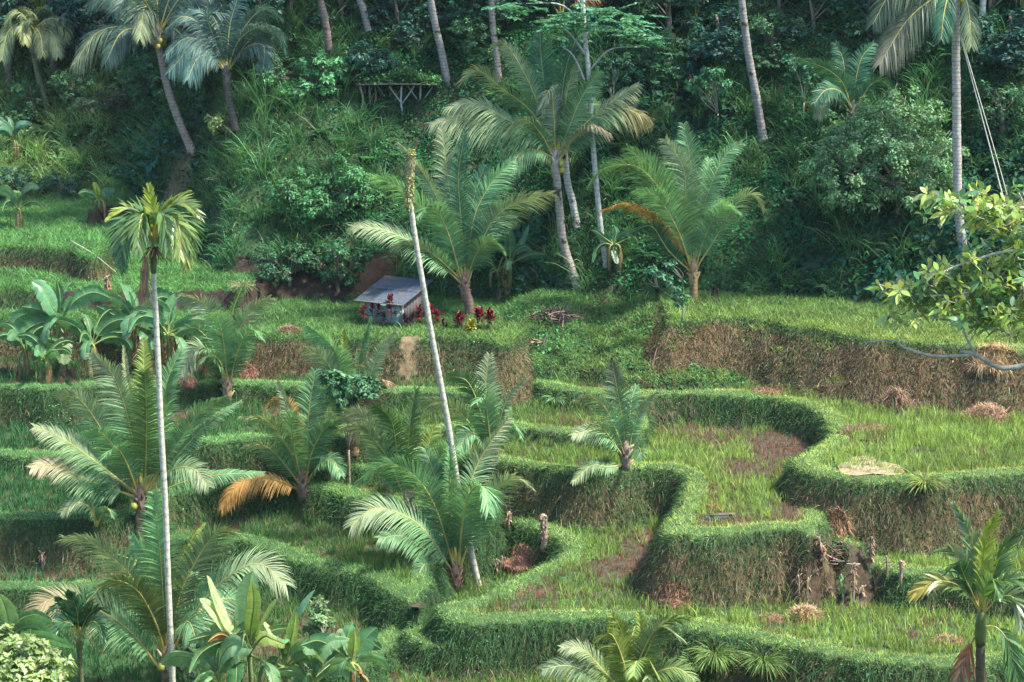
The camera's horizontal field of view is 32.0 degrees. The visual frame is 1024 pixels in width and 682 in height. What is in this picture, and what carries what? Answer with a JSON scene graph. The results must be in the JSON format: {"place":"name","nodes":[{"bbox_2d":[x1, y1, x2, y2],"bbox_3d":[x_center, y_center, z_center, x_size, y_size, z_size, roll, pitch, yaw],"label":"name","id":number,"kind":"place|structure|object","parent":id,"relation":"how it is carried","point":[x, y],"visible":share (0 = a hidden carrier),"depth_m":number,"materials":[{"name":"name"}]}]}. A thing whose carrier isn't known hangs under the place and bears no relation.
{"place":"outdoors","nodes":[
{"label":"outdoors","id":0,"kind":"place"},
{"bbox_2d":[0,0,1023,681],"bbox_3d":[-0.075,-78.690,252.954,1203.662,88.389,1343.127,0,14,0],"label":"terraced ground","id":1,"kind":"structure","parent":0,"point":[306,284],"depth_m":69.92,"materials":[{"name":"plant"}]},
{"bbox_2d":[0,116,32,161],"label":"banana plant","id":2,"kind":"object","parent":1,"relation":"on","point":[9,129],"visible":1,"depth_m":98.68,"materials":[{"name":"green plant"}]},
{"bbox_2d":[0,165,33,198],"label":"shrub","id":3,"kind":"object","parent":1,"relation":"on","point":[14,180],"visible":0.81,"depth_m":94.13,"materials":[{"name":"green plant"}]},
{"bbox_2d":[0,183,44,228],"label":"banana plant","id":4,"kind":"object","parent":1,"relation":"on","point":[11,200],"visible":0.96,"depth_m":88.05,"materials":[{"name":"green plant"}]},
{"bbox_2d":[0,320,58,377],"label":"banana plant","id":5,"kind":"object","parent":1,"relation":"on","point":[11,334],"visible":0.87,"depth_m":75.21,"materials":[{"name":"green plant"}]},
{"bbox_2d":[6,79,63,119],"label":"understorey tree","id":6,"kind":"object","parent":1,"relation":"on","point":[21,89],"visible":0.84,"depth_m":102.28,"materials":[{"name":"green plant"}]},
{"bbox_2d":[0,594,72,647],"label":"banana plant","id":7,"kind":"object","parent":1,"relation":"on","point":[33,621],"visible":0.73,"depth_m":51.33,"materials":[{"name":"green plant"}]},
{"bbox_2d":[0,5,74,120],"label":"coconut palm","id":8,"kind":"object","parent":1,"relation":"on","point":[30,30],"visible":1,"depth_m":101.23,"materials":[{"name":"green plant"}]},
{"bbox_2d":[0,621,78,681],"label":"vine bush","id":9,"kind":"object","parent":1,"relation":"on","point":[20,661],"visible":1,"depth_m":46.68,"materials":[{"name":"green plant"}]},
{"bbox_2d":[16,332,76,383],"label":"banana plant","id":10,"kind":"object","parent":1,"relation":"on","point":[54,351],"visible":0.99,"depth_m":74.50,"materials":[{"name":"green plant"}]},
{"bbox_2d":[0,0,97,74],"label":"broadleaf tree","id":11,"kind":"object","parent":1,"relation":"on","point":[8,5],"visible":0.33,"depth_m":102.75,"materials":[{"name":"green plant"}]},
{"bbox_2d":[8,279,109,375],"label":"banana plant","id":12,"kind":"object","parent":1,"relation":"on","point":[32,316],"visible":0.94,"depth_m":75.34,"materials":[{"name":"green plant"}]},
{"bbox_2d":[37,171,85,199],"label":"shrub","id":13,"kind":"object","parent":1,"relation":"on","point":[53,182],"visible":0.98,"depth_m":95.86,"materials":[{"name":"green plant"}]},
{"bbox_2d":[46,68,99,114],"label":"understorey tree","id":14,"kind":"object","parent":1,"relation":"on","point":[74,91],"visible":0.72,"depth_m":101.37,"materials":[{"name":"green plant"}]},
{"bbox_2d":[48,586,111,681],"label":"areca palm","id":15,"kind":"object","parent":1,"relation":"on","point":[77,612],"visible":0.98,"depth_m":55.45,"materials":[{"name":"green plant"}]},
{"bbox_2d":[57,481,116,526],"bbox_3d":[-15.352,5.931,64.858,2.189,1.825,1.430,0,14,0],"label":"coconut palm","id":16,"kind":"object","parent":1,"relation":"on","point":[96,516],"visible":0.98,"depth_m":64.79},
{"bbox_2d":[42,306,133,378],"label":"banana plant","id":17,"kind":"object","parent":1,"relation":"on","point":[102,328],"visible":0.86,"depth_m":75.34,"materials":[{"name":"green plant"}]},
{"bbox_2d":[37,0,150,70],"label":"broadleaf tree","id":18,"kind":"object","parent":1,"relation":"on","point":[73,17],"visible":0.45,"depth_m":102.41,"materials":[{"name":"green plant"}]},
{"bbox_2d":[90,81,135,112],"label":"shrub","id":19,"kind":"object","parent":1,"relation":"on","point":[110,97],"visible":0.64,"depth_m":99.85,"materials":[{"name":"green plant"}]},
{"bbox_2d":[90,282,171,368],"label":"banana plant","id":20,"kind":"object","parent":1,"relation":"on","point":[163,295],"visible":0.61,"depth_m":76.21,"materials":[{"name":"green plant"}]},
{"bbox_2d":[113,66,162,113],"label":"understorey tree","id":21,"kind":"object","parent":1,"relation":"on","point":[136,94],"visible":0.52,"depth_m":96.45,"materials":[{"name":"green plant"}]},
{"bbox_2d":[27,338,265,537],"bbox_3d":[-12.986,3.846,64.316,7.093,7.341,6.300,9,17,32],"label":"coconut palm","id":22,"kind":"object","parent":1,"relation":"on","point":[139,462],"visible":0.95,"depth_m":64.56,"materials":[{"name":"green plant"}]},
{"bbox_2d":[69,0,231,157],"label":"coconut palm","id":23,"kind":"object","parent":1,"relation":"on","point":[151,13],"visible":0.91,"depth_m":87.09,"materials":[{"name":"green plant"}]},
{"bbox_2d":[132,51,176,100],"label":"understorey tree","id":24,"kind":"object","parent":1,"relation":"on","point":[154,82],"visible":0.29,"depth_m":94.74,"materials":[{"name":"green plant"}]},
{"bbox_2d":[104,182,207,681],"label":"areca palm","id":25,"kind":"object","parent":1,"relation":"on","point":[139,222],"visible":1,"depth_m":52.90,"materials":[{"name":"green plant"}]},
{"bbox_2d":[22,489,296,681],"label":"coconut palm","id":26,"kind":"object","parent":1,"relation":"on","point":[151,603],"visible":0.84,"depth_m":56.79,"materials":[{"name":"green plant"}]},
{"bbox_2d":[121,293,210,368],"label":"banana plant","id":27,"kind":"object","parent":1,"relation":"on","point":[142,316],"visible":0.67,"depth_m":75.75,"materials":[{"name":"green plant"}]},
{"bbox_2d":[178,53,221,108],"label":"understorey tree","id":28,"kind":"object","parent":1,"relation":"on","point":[201,97],"visible":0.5,"depth_m":89.02,"materials":[{"name":"green plant"}]},
{"bbox_2d":[161,621,259,681],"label":"banana plant","id":29,"kind":"object","parent":1,"relation":"on","point":[229,649],"visible":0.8,"depth_m":52.79,"materials":[{"name":"green plant"}]},
{"bbox_2d":[204,111,239,144],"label":"shrub","id":30,"kind":"object","parent":1,"relation":"on","point":[215,123],"visible":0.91,"depth_m":86.64,"materials":[{"name":"green plant"}]},
{"bbox_2d":[162,0,286,132],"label":"coconut palm","id":31,"kind":"object","parent":1,"relation":"on","point":[216,39],"visible":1,"depth_m":85.69,"materials":[{"name":"green plant"}]},
{"bbox_2d":[173,282,275,403],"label":"coconut palm","id":32,"kind":"object","parent":1,"relation":"on","point":[227,355],"visible":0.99,"depth_m":73.22,"materials":[{"name":"green plant"}]},
{"bbox_2d":[188,571,302,681],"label":"banana plant","id":33,"kind":"object","parent":1,"relation":"on","point":[247,608],"visible":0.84,"depth_m":52.68,"materials":[{"name":"green plant"}]},
{"bbox_2d":[225,0,294,54],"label":"broadleaf tree","id":34,"kind":"object","parent":1,"relation":"on","point":[276,5],"visible":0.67,"depth_m":86.92,"materials":[{"name":"green plant"}]},
{"bbox_2d":[243,25,304,84],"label":"understorey tree","id":35,"kind":"object","parent":1,"relation":"on","point":[278,65],"visible":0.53,"depth_m":88.39,"materials":[{"name":"green plant"}]},
{"bbox_2d":[247,238,315,285],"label":"shrub","id":36,"kind":"object","parent":1,"relation":"on","point":[292,253],"visible":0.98,"depth_m":82.98,"materials":[{"name":"green plant"}]},
{"bbox_2d":[218,367,346,515],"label":"coconut palm","id":37,"kind":"object","parent":1,"relation":"on","point":[302,450],"visible":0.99,"depth_m":67.61,"materials":[{"name":"green plant"}]},
{"bbox_2d":[257,590,325,681],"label":"banana plant","id":38,"kind":"object","parent":1,"relation":"on","point":[293,649],"visible":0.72,"depth_m":53.42,"materials":[{"name":"green plant"}]},
{"bbox_2d":[251,43,353,105],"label":"shrub","id":39,"kind":"object","parent":1,"relation":"on","point":[321,63],"visible":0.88,"depth_m":87.64,"materials":[{"name":"green plant"}]},
{"bbox_2d":[267,633,355,681],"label":"banana plant","id":40,"kind":"object","parent":1,"relation":"on","point":[314,665],"visible":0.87,"depth_m":52.93,"materials":[{"name":"green plant"}]},
{"bbox_2d":[301,594,335,637],"bbox_3d":[-6.240,9.807,58.504,1.069,3.128,1.062,-11,18,-37],"label":"shrub","id":41,"kind":"object","parent":1,"relation":"on","point":[320,621],"visible":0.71,"depth_m":58.09,"materials":[{"name":"green plant"}]},
{"bbox_2d":[260,149,389,230],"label":"shrub","id":42,"kind":"object","parent":1,"relation":"on","point":[313,209],"visible":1,"depth_m":84.38,"materials":[{"name":"green plant"}]},
{"bbox_2d":[297,237,372,292],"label":"shrub","id":43,"kind":"object","parent":1,"relation":"on","point":[330,257],"visible":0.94,"depth_m":82.70,"materials":[{"name":"green plant"}]},
{"bbox_2d":[298,0,373,32],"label":"broadleaf tree","id":44,"kind":"object","parent":1,"relation":"on","point":[349,9],"visible":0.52,"depth_m":91.04,"materials":[{"name":"green plant"}]},
{"bbox_2d":[300,623,388,681],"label":"banana plant","id":45,"kind":"object","parent":1,"relation":"on","point":[360,644],"visible":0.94,"depth_m":53.33,"materials":[{"name":"green plant"}]},
{"bbox_2d":[299,316,398,456],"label":"coconut palm","id":46,"kind":"object","parent":1,"relation":"on","point":[340,359],"visible":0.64,"depth_m":68.25,"materials":[{"name":"green plant"}]},
{"bbox_2d":[317,369,387,484],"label":"cassava shrub","id":47,"kind":"object","parent":1,"relation":"on","point":[345,387],"visible":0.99,"depth_m":67.46,"materials":[{"name":"green plant"}]},
{"bbox_2d":[336,39,398,93],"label":"shrub","id":48,"kind":"object","parent":1,"relation":"on","point":[371,62],"visible":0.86,"depth_m":87.90,"materials":[{"name":"green plant"}]},
{"bbox_2d":[356,0,383,53],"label":"palm trunk","id":49,"kind":"object","parent":1,"relation":"on","point":[367,31],"visible":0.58,"depth_m":90.13,"materials":[{"name":"grey plant"}]},
{"bbox_2d":[354,275,432,326],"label":"tin hut","id":50,"kind":"object","parent":1,"relation":"on","point":[407,295],"visible":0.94,"depth_m":78.61,"materials":[{"name":"grey metal"}]},
{"bbox_2d":[354,64,442,118],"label":"bamboo platform","id":51,"kind":"structure","parent":1,"relation":"on","point":[413,76],"depth_m":88.14,"materials":[{"name":"plant"}]},
{"bbox_2d":[354,0,448,48],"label":"broadleaf tree","id":52,"kind":"object","parent":1,"relation":"on","point":[390,13],"visible":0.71,"depth_m":90.74,"materials":[{"name":"green plant"}]},
{"bbox_2d":[338,385,466,522],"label":"coconut palm","id":53,"kind":"object","parent":1,"relation":"on","point":[389,443],"visible":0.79,"depth_m":65.43,"materials":[{"name":"green plant"}]},
{"bbox_2d":[427,0,450,86],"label":"palm trunk","id":54,"kind":"object","parent":1,"relation":"on","point":[440,46],"visible":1,"depth_m":88.43,"materials":[{"name":"grey plant"}]},
{"bbox_2d":[342,416,536,589],"bbox_3d":[-2.568,6.109,64.712,7.037,6.683,5.319,0,14,0],"label":"coconut palm","id":55,"kind":"object","parent":1,"relation":"on","point":[454,526],"visible":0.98,"depth_m":64.31,"materials":[{"name":"green plant"}]},
{"bbox_2d":[403,148,481,585],"bbox_3d":[-2.413,1.303,63.759,2.779,16.435,0.433,0,14,0],"label":"dead palm","id":56,"kind":"object","parent":1,"relation":"on","point":[409,164],"visible":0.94,"depth_m":63.11,"materials":[{"name":"wood"}]},
{"bbox_2d":[346,126,559,315],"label":"coconut palm","id":57,"kind":"object","parent":1,"relation":"on","point":[465,241],"visible":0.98,"depth_m":78.69,"materials":[{"name":"green plant"}]},
{"bbox_2d":[441,14,502,67],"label":"understorey tree","id":58,"kind":"object","parent":1,"relation":"on","point":[470,42],"visible":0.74,"depth_m":88.70,"materials":[{"name":"green plant"}]},
{"bbox_2d":[437,0,509,43],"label":"broadleaf tree","id":59,"kind":"object","parent":1,"relation":"on","point":[467,6],"visible":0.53,"depth_m":89.47,"materials":[{"name":"green plant"}]},
{"bbox_2d":[419,351,528,471],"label":"coconut palm","id":60,"kind":"object","parent":1,"relation":"on","point":[484,419],"visible":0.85,"depth_m":67.25,"materials":[{"name":"green plant"}]},
{"bbox_2d":[489,0,501,83],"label":"palm trunk","id":61,"kind":"object","parent":1,"relation":"on","point":[496,52],"visible":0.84,"depth_m":87.65,"materials":[{"name":"grey plant"}]},
{"bbox_2d":[0,0,1023,309],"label":"hillside ground cover","id":62,"kind":"object","parent":1,"relation":"on","point":[150,162],"visible":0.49,"depth_m":84.26,"materials":[{"name":"green plant"}]},
{"bbox_2d":[0,0,1023,300],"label":"tall hillside grass","id":63,"kind":"structure","parent":1,"relation":"on","point":[254,98],"depth_m":85.56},
{"bbox_2d":[0,352,1023,681],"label":"young rice","id":64,"kind":"object","parent":1,"relation":"on","point":[14,438],"visible":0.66,"depth_m":65.50,"materials":[{"name":"green plant"}]},
{"bbox_2d":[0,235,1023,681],"bbox_3d":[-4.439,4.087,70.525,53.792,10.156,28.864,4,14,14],"label":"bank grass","id":65,"kind":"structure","parent":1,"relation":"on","point":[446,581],"depth_m":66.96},
{"bbox_2d":[0,176,1023,678],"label":"short grass","id":66,"kind":"structure","parent":1,"relation":"on","point":[60,224],"depth_m":77.22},
{"bbox_2d":[0,246,1023,681],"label":"bank creepers","id":67,"kind":"object","parent":1,"relation":"on","point":[634,366],"visible":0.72,"depth_m":71.81,"materials":[{"name":"green plant"}]},
{"bbox_2d":[0,359,1023,681],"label":"rice stubble","id":68,"kind":"object","parent":1,"relation":"on","point":[730,463],"visible":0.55,"depth_m":65.35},
{"bbox_2d":[492,225,545,295],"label":"banana plant","id":69,"kind":"object","parent":1,"relation":"on","point":[512,248],"visible":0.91,"depth_m":82.07,"materials":[{"name":"green plant"}]},
{"bbox_2d":[502,541,536,575],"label":"straw heap","id":70,"kind":"object","parent":1,"relation":"on","point":[523,561],"visible":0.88,"depth_m":66.23,"materials":[{"name":"brown plant"}]},
{"bbox_2d":[424,25,655,289],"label":"coconut palm","id":71,"kind":"object","parent":1,"relation":"on","point":[557,128],"visible":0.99,"depth_m":79.62,"materials":[{"name":"green plant"}]},
{"bbox_2d":[525,304,588,327],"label":"brush pile","id":72,"kind":"object","parent":1,"relation":"on","point":[559,313],"visible":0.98,"depth_m":78.57,"materials":[{"name":"brown plant"}]},
{"bbox_2d":[562,145,580,228],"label":"palm trunk","id":73,"kind":"object","parent":1,"relation":"on","point":[570,194],"visible":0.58,"depth_m":82.42,"materials":[{"name":"grey plant"}]},
{"bbox_2d":[480,0,671,267],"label":"albizia tree","id":74,"kind":"object","parent":1,"relation":"on","point":[610,12],"visible":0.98,"depth_m":78.91,"materials":[{"name":"green plant"}]},
{"bbox_2d":[568,360,658,485],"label":"coconut palm","id":75,"kind":"object","parent":1,"relation":"on","point":[628,425],"visible":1,"depth_m":66.41,"materials":[{"name":"green plant"}]},
{"bbox_2d":[591,226,638,273],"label":"banana plant","id":76,"kind":"object","parent":1,"relation":"on","point":[617,235],"visible":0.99,"depth_m":81.11,"materials":[{"name":"green plant"}]},
{"bbox_2d":[536,610,699,681],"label":"coconut palm","id":77,"kind":"object","parent":1,"relation":"on","point":[629,654],"visible":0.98,"depth_m":55.22,"materials":[{"name":"green plant"}]},
{"bbox_2d":[615,21,684,91],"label":"understorey tree","id":78,"kind":"object","parent":1,"relation":"on","point":[659,56],"visible":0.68,"depth_m":85.45,"materials":[{"name":"green plant"}]},
{"bbox_2d":[631,0,698,48],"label":"broadleaf tree","id":79,"kind":"object","parent":1,"relation":"on","point":[667,4],"visible":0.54,"depth_m":87.04,"materials":[{"name":"green plant"}]},
{"bbox_2d":[643,258,690,319],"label":"sapling","id":80,"kind":"object","parent":1,"relation":"on","point":[669,280],"visible":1,"depth_m":75.13,"materials":[{"name":"green plant"}]},
{"bbox_2d":[658,583,692,608],"bbox_3d":[5.493,8.578,60.092,1.388,1.003,1.103,0,14,0],"label":"straw heap","id":81,"kind":"object","parent":1,"relation":"on","point":[676,601],"visible":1,"depth_m":60.02,"materials":[{"name":"brown plant"}]},
{"bbox_2d":[586,121,765,299],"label":"coconut palm","id":82,"kind":"object","parent":1,"relation":"on","point":[691,208],"visible":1,"depth_m":77.92,"materials":[{"name":"green plant"}]},
{"bbox_2d":[652,0,751,29],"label":"broadleaf tree","id":83,"kind":"object","parent":1,"relation":"on","point":[686,4],"visible":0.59,"depth_m":87.41,"materials":[{"name":"green plant"}]},
{"bbox_2d":[683,65,732,126],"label":"sapling","id":84,"kind":"object","parent":1,"relation":"on","point":[696,85],"visible":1,"depth_m":83.40,"materials":[{"name":"green plant"}]},
{"bbox_2d":[678,635,744,675],"bbox_3d":[6.517,10.079,57.728,2.495,0.939,2.414,0,14,0],"label":"grass clump","id":85,"kind":"object","parent":1,"relation":"on","point":[717,657],"visible":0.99,"depth_m":57.57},
{"bbox_2d":[668,6,783,68],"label":"broadleaf tree","id":86,"kind":"object","parent":1,"relation":"on","point":[715,39],"visible":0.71,"depth_m":85.10,"materials":[{"name":"green plant"}]},
{"bbox_2d":[738,0,767,141],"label":"palm trunk","id":87,"kind":"object","parent":1,"relation":"on","point":[757,102],"visible":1,"depth_m":82.97,"materials":[{"name":"grey plant"}]},
{"bbox_2d":[732,643,801,680],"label":"grass clump","id":88,"kind":"object","parent":1,"relation":"on","point":[772,662],"visible":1,"depth_m":57.04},
{"bbox_2d":[730,9,811,78],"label":"understorey tree","id":89,"kind":"object","parent":1,"relation":"on","point":[758,24],"visible":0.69,"depth_m":84.84,"materials":[{"name":"green plant"}]},
{"bbox_2d":[781,54,819,115],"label":"sapling","id":90,"kind":"object","parent":1,"relation":"on","point":[794,70],"visible":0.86,"depth_m":82.96,"materials":[{"name":"green plant"}]},
{"bbox_2d":[765,0,853,47],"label":"broadleaf tree","id":91,"kind":"object","parent":1,"relation":"on","point":[813,15],"visible":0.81,"depth_m":85.29,"materials":[{"name":"green plant"}]},
{"bbox_2d":[826,506,857,538],"bbox_3d":[11.402,6.530,62.331,1.734,1.764,1.475,0,14,0],"label":"straw heap","id":92,"kind":"object","parent":1,"relation":"on","point":[839,514],"visible":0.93,"depth_m":62.13,"materials":[{"name":"brown plant"}]},
{"bbox_2d":[795,40,893,121],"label":"coconut palm","id":93,"kind":"object","parent":1,"relation":"on","point":[849,77],"visible":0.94,"depth_m":81.97,"materials":[{"name":"green plant"}]},
{"bbox_2d":[838,456,903,475],"bbox_3d":[12.738,4.438,63.729,2.287,0.001,2.303,0,14,0],"label":"straw pile","id":94,"kind":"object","parent":1,"relation":"on","point":[873,470],"visible":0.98,"depth_m":63.38,"materials":[{"name":"plant"}]},
{"bbox_2d":[793,84,970,218],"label":"tree","id":95,"kind":"object","parent":1,"relation":"on","point":[893,149],"visible":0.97,"depth_m":78.41,"materials":[{"name":"green plant"}]},
{"bbox_2d":[837,0,929,33],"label":"broadleaf tree","id":96,"kind":"object","parent":1,"relation":"on","point":[863,4],"visible":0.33,"depth_m":84.52,"materials":[{"name":"green plant"}]},
{"bbox_2d":[874,380,916,413],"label":"straw heap","id":97,"kind":"object","parent":1,"relation":"on","point":[895,397],"visible":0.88,"depth_m":70.73,"materials":[{"name":"brown plant"}]},
{"bbox_2d":[899,464,951,493],"bbox_3d":[14.432,4.861,61.901,1.994,0.819,2.086,0,14,0],"label":"grass clump","id":98,"kind":"object","parent":1,"relation":"on","point":[926,483],"visible":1,"depth_m":61.93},
{"bbox_2d":[864,181,1023,370],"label":"broadleaf tree","id":99,"kind":"object","parent":1,"relation":"on","point":[980,211],"visible":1,"depth_m":26.38,"materials":[{"name":"green plant"}]},
{"bbox_2d":[865,0,1023,261],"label":"coconut palm","id":100,"kind":"object","parent":1,"relation":"on","point":[910,18],"visible":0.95,"depth_m":75.16,"materials":[{"name":"green plant"}]},
{"bbox_2d":[905,501,1023,681],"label":"areca palm","id":101,"kind":"object","parent":1,"relation":"on","point":[973,571],"visible":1,"depth_m":50.39,"materials":[{"name":"green plant"}]},
{"bbox_2d":[930,0,1023,38],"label":"broadleaf tree","id":102,"kind":"object","parent":1,"relation":"on","point":[994,21],"visible":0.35,"depth_m":82.35,"materials":[{"name":"green plant"}]},
{"bbox_2d":[946,5,1023,73],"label":"broadleaf tree","id":103,"kind":"object","parent":1,"relation":"on","point":[998,51],"visible":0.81,"depth_m":80.74,"materials":[{"name":"green plant"}]},
{"bbox_2d":[962,399,1012,423],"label":"straw heap","id":104,"kind":"object","parent":1,"relation":"on","point":[994,410],"visible":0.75,"depth_m":69.72,"materials":[{"name":"brown plant"}]},
{"bbox_2d":[963,79,1023,135],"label":"understorey tree","id":105,"kind":"object","parent":1,"relation":"on","point":[995,98],"visible":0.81,"depth_m":80.38,"materials":[{"name":"green plant"}]},
{"bbox_2d":[964,337,1022,381],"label":"straw heap","id":106,"kind":"object","parent":1,"relation":"on","point":[999,350],"visible":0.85,"depth_m":71.05,"materials":[{"name":"brown plant"}]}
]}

